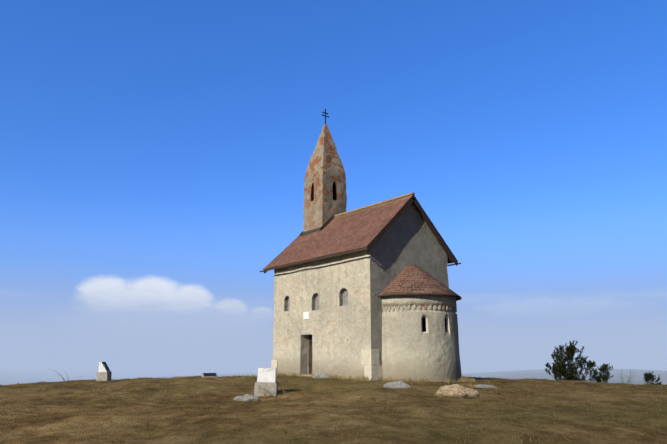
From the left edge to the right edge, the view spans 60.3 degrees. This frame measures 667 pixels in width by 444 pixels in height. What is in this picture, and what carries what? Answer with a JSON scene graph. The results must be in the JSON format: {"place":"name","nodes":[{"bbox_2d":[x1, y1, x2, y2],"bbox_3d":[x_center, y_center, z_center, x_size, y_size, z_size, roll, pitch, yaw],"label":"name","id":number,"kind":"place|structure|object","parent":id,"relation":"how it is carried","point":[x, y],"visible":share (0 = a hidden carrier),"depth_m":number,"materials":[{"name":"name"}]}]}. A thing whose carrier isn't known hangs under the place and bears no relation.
{"place":"outdoors","nodes":[
{"label":"outdoors","id":0,"kind":"place"},
{"bbox_2d":[0,361,666,443],"bbox_3d":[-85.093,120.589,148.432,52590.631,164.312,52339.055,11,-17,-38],"label":"ground","id":1,"kind":"structure","parent":0,"point":[30,373],"depth_m":16.98,"materials":[{"name":"brown plant"}]},
{"bbox_2d":[96,362,111,380],"bbox_3d":[-11.788,7.805,29.492,0.560,1.200,0.560,-1,-12,1],"label":"stone monument","id":2,"kind":"object","parent":1,"relation":"on","point":[104,373],"visible":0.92,"depth_m":29.30,"materials":[{"name":"stone"}]},
{"bbox_2d":[202,373,217,377],"bbox_3d":[-6.140,7.765,28.394,0.720,0.569,0.602,5,-14,-18],"label":"ground plaque","id":3,"kind":"object","parent":1,"relation":"on","point":[209,375],"visible":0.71,"depth_m":28.26,"materials":[{"name":"concrete"}]},
{"bbox_2d":[233,394,257,401],"bbox_3d":[-2.917,5.941,19.295,0.871,0.296,0.576,-4,-14,16],"label":"rock","id":4,"kind":"object","parent":1,"relation":"on","point":[246,397],"visible":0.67,"depth_m":19.12,"materials":[{"name":"stone"}]},
{"bbox_2d":[258,382,270,397],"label":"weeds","id":5,"kind":"object","parent":1,"relation":"on","point":[265,394],"visible":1,"depth_m":20.00,"materials":[{"name":"beige plant"}]},
{"bbox_2d":[254,367,278,396],"bbox_3d":[-2.385,5.822,20.509,0.784,1.200,0.560,1,-12,2],"label":"stone monument","id":6,"kind":"object","parent":1,"relation":"on","point":[267,375],"visible":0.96,"depth_m":20.32,"materials":[{"name":"stone"}]},
{"bbox_2d":[312,371,329,377],"bbox_3d":[-0.541,7.167,26.777,0.925,0.413,0.624,-3,-14,14],"label":"rock","id":7,"kind":"object","parent":1,"relation":"on","point":[320,374],"visible":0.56,"depth_m":26.54,"materials":[{"name":"stone"}]},
{"bbox_2d":[260,109,461,381],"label":"church","id":8,"kind":"structure","parent":1,"relation":"on","point":[364,290],"depth_m":27.64,"materials":[{"name":"paint"}]},
{"bbox_2d":[231,371,499,401],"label":"grass","id":9,"kind":"structure","parent":1,"relation":"on","point":[461,379],"depth_m":24.67,"materials":[{"name":"plant"}]},
{"bbox_2d":[384,381,410,388],"bbox_3d":[2.336,6.045,21.186,1.040,0.339,0.688,0,-13,-1],"label":"rock","id":10,"kind":"object","parent":1,"relation":"on","point":[398,384],"visible":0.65,"depth_m":21.02,"materials":[{"name":"stone"}]},
{"bbox_2d":[435,384,478,396],"bbox_3d":[4.200,5.840,19.735,1.224,0.527,1.094,3,-14,-14],"label":"rock","id":11,"kind":"object","parent":1,"relation":"on","point":[455,390],"visible":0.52,"depth_m":19.36,"materials":[{"name":"stone"}]},
{"bbox_2d":[474,384,495,387],"bbox_3d":[5.855,6.376,22.237,0.874,0.155,0.599,1,-13,-6],"label":"rock","id":12,"kind":"object","parent":1,"relation":"on","point":[483,386],"visible":0.67,"depth_m":22.11,"materials":[{"name":"stone"}]},
{"bbox_2d":[545,340,597,381],"bbox_3d":[15.734,9.561,38.247,2.744,3.405,3.606,24,-27,-60],"label":"bush","id":13,"kind":"object","parent":1,"relation":"on","point":[559,369],"visible":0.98,"depth_m":37.82,"materials":[{"name":"green plant"}]},
{"bbox_2d":[591,363,613,382],"bbox_3d":[18.340,10.467,39.013,1.408,1.776,1.479,-3,-14,14],"label":"bush","id":14,"kind":"object","parent":1,"relation":"on","point":[603,377],"visible":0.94,"depth_m":38.85,"materials":[{"name":"green plant"}]},
{"bbox_2d":[643,371,661,384],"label":"bush","id":15,"kind":"object","parent":1,"relation":"on","point":[648,377],"visible":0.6,"depth_m":41.66,"materials":[{"name":"green plant"}]},
{"bbox_2d":[0,0,666,361],"label":"sky","id":16,"kind":"structure","parent":0,"point":[155,155],"materials":[{"name":"blue"}]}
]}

